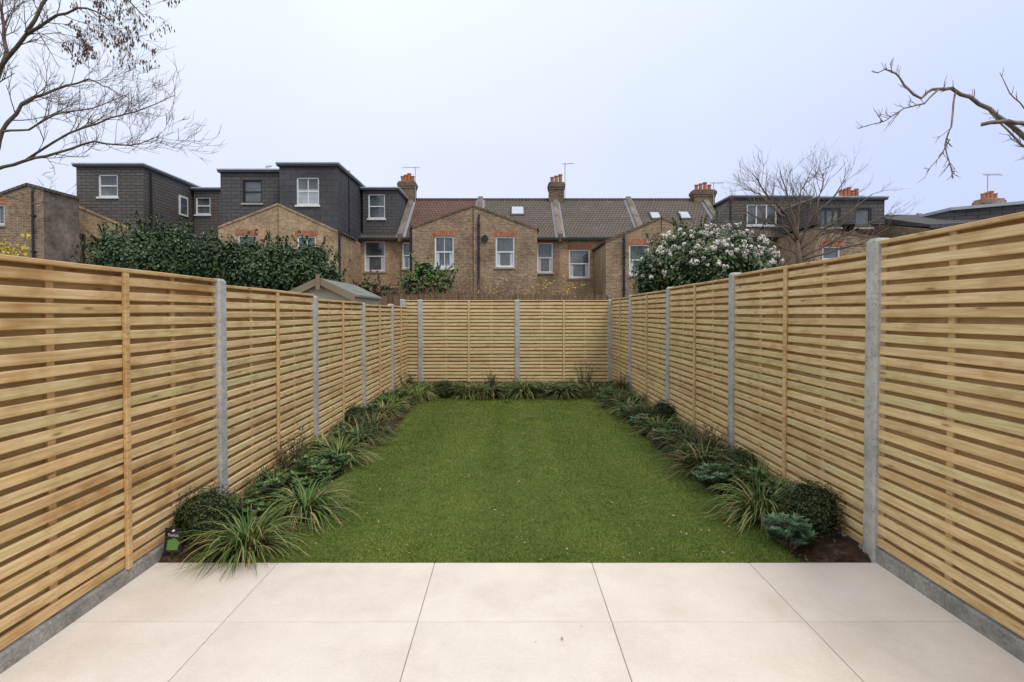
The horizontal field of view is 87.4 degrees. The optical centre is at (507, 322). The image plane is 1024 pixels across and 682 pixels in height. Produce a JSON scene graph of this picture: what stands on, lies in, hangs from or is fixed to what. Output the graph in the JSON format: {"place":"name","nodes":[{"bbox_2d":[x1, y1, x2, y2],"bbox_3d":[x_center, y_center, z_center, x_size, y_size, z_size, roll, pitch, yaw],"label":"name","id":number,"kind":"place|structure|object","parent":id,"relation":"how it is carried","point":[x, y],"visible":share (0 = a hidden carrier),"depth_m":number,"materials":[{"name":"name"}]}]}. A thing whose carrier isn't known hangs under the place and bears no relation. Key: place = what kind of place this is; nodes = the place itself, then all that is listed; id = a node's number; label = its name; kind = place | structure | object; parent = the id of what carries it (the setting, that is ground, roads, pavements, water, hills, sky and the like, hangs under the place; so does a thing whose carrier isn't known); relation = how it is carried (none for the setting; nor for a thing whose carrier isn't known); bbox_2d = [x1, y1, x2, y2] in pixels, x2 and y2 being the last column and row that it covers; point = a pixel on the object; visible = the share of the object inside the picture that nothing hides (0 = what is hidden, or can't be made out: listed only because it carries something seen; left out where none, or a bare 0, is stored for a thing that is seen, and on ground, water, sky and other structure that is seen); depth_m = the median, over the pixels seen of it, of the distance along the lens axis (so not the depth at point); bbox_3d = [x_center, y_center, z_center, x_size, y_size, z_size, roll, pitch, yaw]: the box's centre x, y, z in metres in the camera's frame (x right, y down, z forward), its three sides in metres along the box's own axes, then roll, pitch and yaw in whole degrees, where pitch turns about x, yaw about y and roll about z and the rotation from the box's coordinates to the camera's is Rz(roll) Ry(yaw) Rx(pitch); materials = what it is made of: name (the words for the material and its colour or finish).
{"place":"outdoors","nodes":[
{"label":"outdoors","id":0,"kind":"place"},
{"bbox_2d":[0,183,81,262],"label":"brick house","id":1,"kind":"structure","parent":0,"point":[55,237],"depth_m":23.95,"materials":[{"name":"brown brick"}]},
{"bbox_2d":[71,163,220,263],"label":"terraced house","id":2,"kind":"structure","parent":0,"point":[114,193],"depth_m":26.95,"materials":[{"name":"tile"}]},
{"bbox_2d":[96,174,118,198],"bbox_3d":[-20.063,-6.821,26.910,1.100,1.225,0.190,0,1,0],"label":"window","id":3,"kind":"structure","parent":2,"relation":"in","point":[108,183],"depth_m":26.99,"materials":[{"name":"white paint"}]},
{"bbox_2d":[194,197,211,215],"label":"window","id":4,"kind":"structure","parent":2,"relation":"in","point":[202,203],"depth_m":31.09,"materials":[{"name":"white paint"}]},
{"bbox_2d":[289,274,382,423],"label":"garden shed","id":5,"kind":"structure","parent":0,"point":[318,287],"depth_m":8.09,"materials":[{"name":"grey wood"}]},
{"bbox_2d":[275,162,408,304],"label":"terraced house","id":6,"kind":"structure","parent":0,"point":[352,216],"depth_m":27.92,"materials":[{"name":"black brick"}]},
{"bbox_2d":[295,177,319,206],"bbox_3d":[-10.032,-6.537,26.885,1.255,1.483,0.190,0,1,0],"label":"window","id":7,"kind":"structure","parent":6,"relation":"in","point":[307,187],"depth_m":26.95,"materials":[{"name":"white paint"}]},
{"bbox_2d":[363,241,385,272],"bbox_3d":[-7.733,-3.807,31.163,1.342,1.818,0.190,0,1,0],"label":"window","id":8,"kind":"structure","parent":6,"relation":"in","point":[374,251],"depth_m":31.24,"materials":[{"name":"grey glass"}]},
{"bbox_2d":[367,194,385,219],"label":"window","id":9,"kind":"structure","parent":6,"relation":"in","point":[376,202],"depth_m":31.15,"materials":[{"name":"white paint"}]},
{"bbox_2d":[395,166,477,299],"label":"terraced house","id":10,"kind":"structure","parent":0,"point":[439,231],"depth_m":26.97,"materials":[{"name":"brick"}]},
{"bbox_2d":[435,236,454,268],"bbox_3d":[-3.198,-3.508,26.968,1.100,1.663,0.190,0,1,0],"label":"window","id":11,"kind":"structure","parent":10,"relation":"in","point":[444,245],"depth_m":27.05,"materials":[{"name":"white paint"}]},
{"bbox_2d":[0,563,1023,681],"bbox_3d":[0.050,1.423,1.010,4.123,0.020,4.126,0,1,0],"label":"patio","id":12,"kind":"structure","parent":0,"point":[494,622],"depth_m":2.43,"materials":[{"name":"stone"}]},
{"bbox_2d":[0,365,1023,636],"bbox_3d":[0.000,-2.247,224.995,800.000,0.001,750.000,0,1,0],"label":"ground","id":13,"kind":"structure","parent":0,"point":[268,471],"depth_m":4.24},
{"bbox_2d":[0,231,31,256],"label":"flowering shrub","id":14,"kind":"object","parent":13,"relation":"on","point":[10,250],"visible":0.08,"depth_m":9.24,"materials":[{"name":"yellow plant"}]},
{"bbox_2d":[0,0,227,222],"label":"bare tree","id":15,"kind":"object","parent":13,"relation":"on","point":[7,54],"visible":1,"depth_m":7.83,"materials":[{"name":"brown plant"}]},
{"bbox_2d":[70,210,215,275],"bbox_3d":[-7.974,-0.520,11.993,3.204,3.985,1.961,0,1,0],"label":"evergreen shrub","id":16,"kind":"object","parent":13,"relation":"on","point":[141,247],"visible":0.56,"depth_m":11.69,"materials":[{"name":"green plant"}]},
{"bbox_2d":[208,278,227,495],"bbox_3d":[-2.044,0.654,3.772,0.100,1.920,0.100,0,1,0],"label":"concrete post","id":17,"kind":"object","parent":13,"relation":"on","point":[220,366],"visible":0.43,"depth_m":3.73,"materials":[{"name":"grey concrete"}]},
{"bbox_2d":[0,254,217,673],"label":"fence panel","id":18,"kind":"object","parent":17,"relation":"attached to","point":[108,381],"visible":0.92,"depth_m":2.61,"materials":[{"name":"brown wood"}]},
{"bbox_2d":[226,285,313,498],"bbox_3d":[-2.038,0.632,4.692,0.079,1.832,1.780,0,1,0],"label":"fence panel","id":19,"kind":"object","parent":17,"relation":"attached to","point":[269,362],"visible":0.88,"depth_m":4.49,"materials":[{"name":"brown wood"}]},
{"bbox_2d":[216,165,278,245],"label":"terraced house","id":20,"kind":"structure","parent":13,"relation":"on","point":[250,199],"depth_m":27.97,"materials":[{"name":"grey tile"}]},
{"bbox_2d":[241,180,262,204],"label":"window","id":21,"kind":"structure","parent":20,"relation":"in","point":[252,189],"depth_m":28.09,"materials":[{"name":"grey glass"}]},
{"bbox_2d":[185,227,346,290],"bbox_3d":[-5.191,-0.285,11.428,3.659,3.536,1.915,0,1,0],"label":"evergreen shrub","id":22,"kind":"object","parent":13,"relation":"on","point":[279,266],"visible":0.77,"depth_m":11.12,"materials":[{"name":"green plant"}]},
{"bbox_2d":[307,296,318,445],"bbox_3d":[-2.044,0.651,5.612,0.100,1.862,0.100,0,1,0],"label":"concrete post","id":23,"kind":"object","parent":13,"relation":"on","point":[315,380],"visible":0.43,"depth_m":5.57,"materials":[{"name":"grey concrete"}]},
{"bbox_2d":[357,303,365,407],"bbox_3d":[-2.044,0.637,7.492,0.100,1.825,0.100,0,1,0],"label":"concrete post","id":24,"kind":"object","parent":13,"relation":"on","point":[363,339],"visible":0.38,"depth_m":7.45,"materials":[{"name":"grey concrete"}]},
{"bbox_2d":[318,299,362,439],"bbox_3d":[-2.038,0.625,6.552,0.079,1.782,1.820,0,1,0],"label":"fence panel","id":25,"kind":"object","parent":24,"relation":"attached to","point":[339,339],"visible":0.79,"depth_m":6.42,"materials":[{"name":"brown wood"}]},
{"bbox_2d":[366,304,391,407],"bbox_3d":[-2.038,0.605,8.422,0.079,1.757,1.800,0,1,0],"label":"fence panel","id":26,"kind":"object","parent":24,"relation":"attached to","point":[378,339],"visible":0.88,"depth_m":8.37,"materials":[{"name":"brown wood"}]},
{"bbox_2d":[341,269,401,300],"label":"leafy shrub","id":27,"kind":"object","parent":13,"relation":"on","point":[367,285],"visible":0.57,"depth_m":12.86,"materials":[{"name":"green plant"}]},
{"bbox_2d":[387,304,393,391],"bbox_3d":[-2.044,0.597,9.352,0.100,1.840,0.100,0,1,0],"label":"concrete post","id":28,"kind":"object","parent":13,"relation":"on","point":[392,336],"visible":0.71,"depth_m":9.31,"materials":[{"name":"grey concrete"}]},
{"bbox_2d":[394,306,407,390],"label":"fence panel","id":29,"kind":"object","parent":28,"relation":"attached to","point":[400,327],"visible":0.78,"depth_m":10.07,"materials":[{"name":"brown wood"}]},
{"bbox_2d":[418,300,422,381],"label":"concrete post","id":30,"kind":"object","parent":13,"relation":"on","point":[420,340],"visible":0.79,"depth_m":10.93,"materials":[{"name":"grey concrete"}]},
{"bbox_2d":[405,300,417,381],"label":"fence panel","id":31,"kind":"object","parent":30,"relation":"attached to","point":[412,333],"visible":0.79,"depth_m":10.96,"materials":[{"name":"brown wood"}]},
{"bbox_2d":[423,300,514,381],"bbox_3d":[-0.800,0.490,10.975,1.920,1.897,0.079,0,1,0],"label":"fence panel","id":32,"kind":"object","parent":30,"relation":"attached to","point":[469,340],"visible":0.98,"depth_m":10.96,"materials":[{"name":"brown wood"}]},
{"bbox_2d":[394,252,457,299],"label":"leafy shrub","id":33,"kind":"object","parent":13,"relation":"on","point":[428,271],"visible":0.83,"depth_m":14.78,"materials":[{"name":"green plant"}]},
{"bbox_2d":[413,269,485,299],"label":"bare shrub","id":34,"kind":"object","parent":13,"relation":"on","point":[448,290],"visible":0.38,"depth_m":12.66,"materials":[{"name":"plant"}]},
{"bbox_2d":[382,293,606,386],"bbox_3d":[-0.279,0.391,11.759,4.956,2.068,0.053,0,1,0],"label":"reed screen","id":35,"kind":"object","parent":13,"relation":"on","point":[526,296],"visible":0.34,"depth_m":11.74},
{"bbox_2d":[515,300,519,380],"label":"concrete post","id":36,"kind":"object","parent":13,"relation":"on","point":[517,336],"visible":0.79,"depth_m":10.93,"materials":[{"name":"grey concrete"}]},
{"bbox_2d":[517,274,586,299],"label":"flowering shrub","id":37,"kind":"object","parent":13,"relation":"on","point":[555,295],"visible":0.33,"depth_m":14.03,"materials":[{"name":"plant"}]},
{"bbox_2d":[551,198,660,299],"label":"terraced house","id":38,"kind":"structure","parent":13,"relation":"on","point":[599,237],"depth_m":30.94,"materials":[{"name":"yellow brick"}]},
{"bbox_2d":[568,250,590,278],"bbox_3d":[4.130,-3.353,30.971,1.334,1.718,0.190,0,1,0],"label":"window","id":39,"kind":"structure","parent":38,"relation":"in","point":[579,260],"depth_m":31.05,"materials":[{"name":"grey glass"}]},
{"bbox_2d":[628,244,648,276],"bbox_3d":[6.602,-3.108,26.975,1.152,1.637,0.190,0,1,0],"label":"window","id":40,"kind":"structure","parent":38,"relation":"in","point":[632,247],"depth_m":27.05,"materials":[{"name":"grey glass"}]},
{"bbox_2d":[608,299,612,381],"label":"concrete post","id":41,"kind":"object","parent":13,"relation":"on","point":[610,338],"visible":0.57,"depth_m":10.91,"materials":[{"name":"grey concrete"}]},
{"bbox_2d":[520,300,607,381],"bbox_3d":[1.140,0.490,10.975,1.840,1.897,0.079,0,1,0],"label":"fence panel","id":42,"kind":"object","parent":41,"relation":"attached to","point":[558,338],"visible":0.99,"depth_m":10.96,"materials":[{"name":"brown wood"}]},
{"bbox_2d":[611,297,628,389],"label":"fence panel","id":43,"kind":"object","parent":41,"relation":"attached to","point":[620,332],"visible":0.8,"depth_m":10.08,"materials":[{"name":"brown wood"}]},
{"bbox_2d":[628,295,633,391],"bbox_3d":[2.143,0.521,9.261,0.100,1.995,0.100,0,1,0],"label":"concrete post","id":44,"kind":"object","parent":13,"relation":"on","point":[630,341],"visible":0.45,"depth_m":9.22,"materials":[{"name":"grey concrete"}]},
{"bbox_2d":[631,290,665,405],"bbox_3d":[2.138,0.516,8.165,0.079,1.943,2.130,0,1,0],"label":"fence panel","id":45,"kind":"object","parent":44,"relation":"attached to","point":[648,335],"visible":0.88,"depth_m":8.07,"materials":[{"name":"brown wood"}]},
{"bbox_2d":[666,287,673,405],"bbox_3d":[2.143,0.544,7.071,0.100,2.025,0.100,0,1,0],"label":"concrete post","id":46,"kind":"object","parent":13,"relation":"on","point":[668,338],"visible":0.48,"depth_m":7.03,"materials":[{"name":"grey concrete"}]},
{"bbox_2d":[621,211,791,294],"bbox_3d":[3.629,-0.305,9.955,3.176,3.627,2.576,0,1,0],"label":"flowering shrub","id":47,"kind":"object","parent":13,"relation":"on","point":[699,255],"visible":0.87,"depth_m":9.53,"materials":[{"name":"green plant"}]},
{"bbox_2d":[727,272,740,452],"bbox_3d":[2.143,0.562,5.061,0.100,2.060,0.100,0,1,0],"label":"concrete post","id":48,"kind":"object","parent":13,"relation":"on","point":[732,337],"visible":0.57,"depth_m":5.02,"materials":[{"name":"grey concrete"}]},
{"bbox_2d":[669,278,728,450],"bbox_3d":[2.138,0.540,6.065,0.079,1.968,1.950,0,1,0],"label":"fence panel","id":49,"kind":"object","parent":48,"relation":"attached to","point":[698,374],"visible":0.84,"depth_m":5.90,"materials":[{"name":"brown wood"}]},
{"bbox_2d":[734,252,865,548],"bbox_3d":[2.137,0.563,4.085,0.079,1.991,1.890,0,1,0],"label":"fence panel","id":50,"kind":"object","parent":48,"relation":"attached to","point":[800,332],"visible":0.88,"depth_m":3.81,"materials":[{"name":"brown wood"}]},
{"bbox_2d":[711,195,812,259],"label":"terraced house","id":51,"kind":"structure","parent":13,"relation":"on","point":[724,208],"depth_m":31.30,"materials":[{"name":"brick"}]},
{"bbox_2d":[746,204,777,226],"bbox_3d":[14.830,-6.246,31.321,1.889,1.320,0.190,0,1,0],"label":"window","id":52,"kind":"structure","parent":51,"relation":"in","point":[757,212],"depth_m":31.41,"materials":[{"name":"white glass"}]},
{"bbox_2d":[724,138,923,263],"bbox_3d":[10.334,-2.486,17.929,6.549,7.712,3.633,0,1,0],"label":"bare tree","id":53,"kind":"object","parent":13,"relation":"on","point":[797,253],"visible":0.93,"depth_m":17.92,"materials":[{"name":"grey plant"}]},
{"bbox_2d":[863,238,889,562],"bbox_3d":[2.143,0.571,3.110,0.100,2.110,0.100,0,1,0],"label":"concrete post","id":54,"kind":"object","parent":13,"relation":"on","point":[872,402],"visible":0.5,"depth_m":3.08,"materials":[{"name":"grey concrete"}]},
{"bbox_2d":[876,211,1023,662],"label":"fence panel","id":55,"kind":"object","parent":54,"relation":"attached to","point":[951,383],"visible":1,"depth_m":2.54,"materials":[{"name":"brown wood"}]},
{"bbox_2d":[858,59,1023,181],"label":"bare tree","id":56,"kind":"object","parent":13,"relation":"on","point":[1001,120],"visible":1,"depth_m":4.93,"materials":[{"name":"brown plant"}]},
{"bbox_2d":[0,0,1023,214],"label":"sky","id":57,"kind":"structure","parent":0,"point":[489,98],"materials":[{"name":"white"}]},
{"bbox_2d":[158,381,871,562],"bbox_3d":[0.050,1.297,7.062,4.187,0.089,7.970,0,1,0],"label":"flower bed","id":58,"kind":"object","parent":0,"point":[845,549],"visible":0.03,"depth_m":3.19,"materials":[{"name":"soil"}]},
{"bbox_2d":[164,528,181,559],"bbox_3d":[-1.934,1.304,3.091,0.090,0.245,0.005,5,3,-8],"label":"plant label","id":59,"kind":"object","parent":58,"relation":"on","point":[171,542],"visible":0.92,"depth_m":3.09,"materials":[{"name":"black plastic"}]},
{"bbox_2d":[165,481,242,548],"bbox_3d":[-1.886,1.195,3.341,0.444,0.386,0.432,0,1,0],"label":"ball shrub","id":60,"kind":"object","parent":58,"relation":"on","point":[192,511],"visible":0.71,"depth_m":3.23,"materials":[{"name":"green plant"}]},
{"bbox_2d":[161,492,319,583],"bbox_3d":[-1.558,1.229,3.214,0.873,0.300,0.862,0,1,0],"label":"grass clump","id":61,"kind":"object","parent":58,"relation":"on","point":[244,539],"visible":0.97,"depth_m":3.15,"materials":[{"name":"green plant"}]},
{"bbox_2d":[231,498,275,528],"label":"leafy shrub","id":62,"kind":"object","parent":58,"relation":"on","point":[247,502],"visible":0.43,"depth_m":3.52,"materials":[{"name":"green plant"}]},
{"bbox_2d":[241,477,295,508],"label":"leafy shrub","id":63,"kind":"object","parent":58,"relation":"on","point":[269,483],"visible":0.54,"depth_m":3.83,"materials":[{"name":"green plant"}]},
{"bbox_2d":[239,462,322,495],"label":"grass clump","id":64,"kind":"object","parent":58,"relation":"on","point":[263,477],"visible":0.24,"depth_m":4.32,"materials":[{"name":"green plant"}]},
{"bbox_2d":[263,470,313,498],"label":"leafy shrub","id":65,"kind":"object","parent":58,"relation":"on","point":[305,481],"visible":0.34,"depth_m":4.05,"materials":[{"name":"green plant"}]},
{"bbox_2d":[269,426,309,469],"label":"upright shrub","id":66,"kind":"object","parent":58,"relation":"on","point":[296,455],"visible":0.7,"depth_m":4.67,"materials":[{"name":"green plant"}]},
{"bbox_2d":[280,455,333,488],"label":"leafy shrub","id":67,"kind":"object","parent":58,"relation":"on","point":[320,472],"visible":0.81,"depth_m":4.35,"materials":[{"name":"green plant"}]},
{"bbox_2d":[252,468,372,535],"bbox_3d":[-1.395,1.221,3.763,0.869,0.296,0.930,0,1,19],"label":"grass clump","id":68,"kind":"object","parent":58,"relation":"on","point":[314,504],"visible":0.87,"depth_m":3.72,"materials":[{"name":"green plant"}]},
{"bbox_2d":[309,447,354,475],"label":"leafy shrub","id":69,"kind":"object","parent":58,"relation":"on","point":[336,463],"visible":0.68,"depth_m":4.71,"materials":[{"name":"green plant"}]},
{"bbox_2d":[301,428,362,458],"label":"grass clump","id":70,"kind":"object","parent":58,"relation":"on","point":[317,442],"visible":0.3,"depth_m":5.40,"materials":[{"name":"green plant"}]},
{"bbox_2d":[304,426,384,472],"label":"grass clump","id":71,"kind":"object","parent":58,"relation":"on","point":[338,446],"visible":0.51,"depth_m":5.16,"materials":[{"name":"green plant"}]},
{"bbox_2d":[342,402,369,424],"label":"ball shrub","id":72,"kind":"object","parent":58,"relation":"on","point":[355,411],"visible":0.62,"depth_m":6.56,"materials":[{"name":"green plant"}]},
{"bbox_2d":[324,411,402,450],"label":"grass clump","id":73,"kind":"object","parent":58,"relation":"on","point":[367,436],"visible":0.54,"depth_m":5.80,"materials":[{"name":"green plant"}]},
{"bbox_2d":[342,404,408,437],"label":"grass clump","id":74,"kind":"object","parent":58,"relation":"on","point":[379,419],"visible":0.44,"depth_m":6.39,"materials":[{"name":"green plant"}]},
{"bbox_2d":[397,379,441,402],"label":"grass clump","id":75,"kind":"object","parent":58,"relation":"on","point":[423,393],"visible":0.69,"depth_m":8.76,"materials":[{"name":"green plant"}]},
{"bbox_2d":[433,380,454,397],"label":"ball shrub","id":76,"kind":"object","parent":58,"relation":"on","point":[443,388],"visible":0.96,"depth_m":8.95,"materials":[{"name":"green plant"}]},
{"bbox_2d":[467,381,510,400],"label":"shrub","id":77,"kind":"object","parent":58,"relation":"in","point":[492,393],"visible":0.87,"depth_m":8.94,"materials":[{"name":"green plant"}]},
{"bbox_2d":[494,373,553,398],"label":"grass clump","id":78,"kind":"object","parent":58,"relation":"on","point":[521,389],"visible":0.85,"depth_m":9.03,"materials":[{"name":"green plant"}]},
{"bbox_2d":[543,380,586,400],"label":"grass clump","id":79,"kind":"object","parent":58,"relation":"on","point":[563,394],"visible":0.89,"depth_m":8.91,"materials":[{"name":"green plant"}]},
{"bbox_2d":[625,412,692,438],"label":"grass clump","id":80,"kind":"object","parent":58,"relation":"on","point":[655,424],"visible":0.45,"depth_m":6.30,"materials":[{"name":"green plant"}]},
{"bbox_2d":[649,399,677,420],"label":"ball shrub","id":81,"kind":"object","parent":58,"relation":"on","point":[665,409],"visible":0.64,"depth_m":6.74,"materials":[{"name":"green plant"}]},
{"bbox_2d":[648,427,681,448],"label":"leafy shrub","id":82,"kind":"object","parent":58,"relation":"on","point":[663,437],"visible":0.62,"depth_m":5.67,"materials":[{"name":"green plant"}]},
{"bbox_2d":[639,417,701,440],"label":"grass clump","id":83,"kind":"object","parent":58,"relation":"on","point":[682,427],"visible":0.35,"depth_m":6.04,"materials":[{"name":"green plant"}]},
{"bbox_2d":[643,425,718,461],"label":"grass clump","id":84,"kind":"object","parent":58,"relation":"on","point":[675,443],"visible":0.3,"depth_m":5.41,"materials":[{"name":"green plant"}]},
{"bbox_2d":[656,435,743,481],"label":"grass clump","id":85,"kind":"object","parent":58,"relation":"on","point":[694,455],"visible":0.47,"depth_m":4.76,"materials":[{"name":"green plant"}]},
{"bbox_2d":[691,462,729,492],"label":"leafy shrub","id":86,"kind":"object","parent":58,"relation":"on","point":[707,479],"visible":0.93,"depth_m":4.27,"materials":[{"name":"green plant"}]},
{"bbox_2d":[698,421,730,452],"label":"upright shrub","id":87,"kind":"object","parent":58,"relation":"on","point":[707,439],"visible":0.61,"depth_m":5.09,"materials":[{"name":"green plant"}]},
{"bbox_2d":[711,461,755,490],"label":"leafy shrub","id":88,"kind":"object","parent":58,"relation":"on","point":[725,481],"visible":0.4,"depth_m":4.29,"materials":[{"name":"green plant"}]},
{"bbox_2d":[717,446,760,471],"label":"ball shrub","id":89,"kind":"object","parent":58,"relation":"on","point":[738,456],"visible":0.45,"depth_m":4.49,"materials":[{"name":"green plant"}]},
{"bbox_2d":[684,472,816,540],"bbox_3d":[1.679,1.212,3.719,0.830,0.316,0.949,0,1,0],"label":"grass clump","id":90,"kind":"object","parent":58,"relation":"on","point":[760,509],"visible":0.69,"depth_m":3.70,"materials":[{"name":"green plant"}]},
{"bbox_2d":[729,467,773,489],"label":"leafy shrub","id":91,"kind":"object","parent":58,"relation":"on","point":[753,474],"visible":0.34,"depth_m":4.17,"materials":[{"name":"green plant"}]},
{"bbox_2d":[714,450,790,497],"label":"grass clump","id":92,"kind":"object","parent":58,"relation":"on","point":[757,466],"visible":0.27,"depth_m":4.29,"materials":[{"name":"green plant"}]},
{"bbox_2d":[726,458,802,520],"bbox_3d":[1.824,1.218,3.922,0.544,0.297,0.934,0,1,0],"label":"grass clump","id":93,"kind":"object","parent":58,"relation":"on","point":[770,483],"visible":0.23,"depth_m":4.00,"materials":[{"name":"green plant"}]},
{"bbox_2d":[760,512,818,549],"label":"leafy shrub","id":94,"kind":"object","parent":58,"relation":"on","point":[799,530],"visible":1,"depth_m":3.25,"materials":[{"name":"green plant"}]},
{"bbox_2d":[776,476,849,537],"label":"ball shrub","id":95,"kind":"object","parent":58,"relation":"on","point":[820,511],"visible":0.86,"depth_m":3.37,"materials":[{"name":"green plant"}]},
{"bbox_2d":[243,396,801,562],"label":"lawn","id":96,"kind":"structure","parent":0,"point":[531,511],"depth_m":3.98,"materials":[{"name":"green plant"}]},
{"bbox_2d":[473,163,573,299],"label":"terraced house","id":97,"kind":"structure","parent":0,"point":[512,235],"depth_m":26.98,"materials":[{"name":"brick"}]},
{"bbox_2d":[494,237,515,268],"bbox_3d":[-0.142,-3.508,26.968,1.074,1.611,0.190,0,1,0],"label":"window","id":98,"kind":"structure","parent":97,"relation":"in","point":[505,246],"depth_m":27.05,"materials":[{"name":"grey glass"}]},
{"bbox_2d":[537,243,553,273],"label":"window","id":99,"kind":"structure","parent":97,"relation":"in","point":[544,250],"depth_m":31.05,"materials":[{"name":"grey glass"}]},
{"bbox_2d":[624,182,729,239],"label":"terraced house","id":100,"kind":"structure","parent":0,"point":[696,205],"depth_m":33.31,"materials":[{"name":"tile"}]},
{"bbox_2d":[775,187,888,266],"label":"terraced house","id":101,"kind":"structure","parent":0,"point":[869,205],"depth_m":27.51,"materials":[{"name":"brick"}]},
{"bbox_2d":[853,208,873,228],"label":"window","id":102,"kind":"structure","parent":101,"relation":"in","point":[867,211],"depth_m":27.62,"materials":[{"name":"grey glass"}]},
{"bbox_2d":[857,173,1023,237],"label":"terraced house","id":103,"kind":"structure","parent":0,"point":[988,204],"depth_m":26.85,"materials":[{"name":"brick"}]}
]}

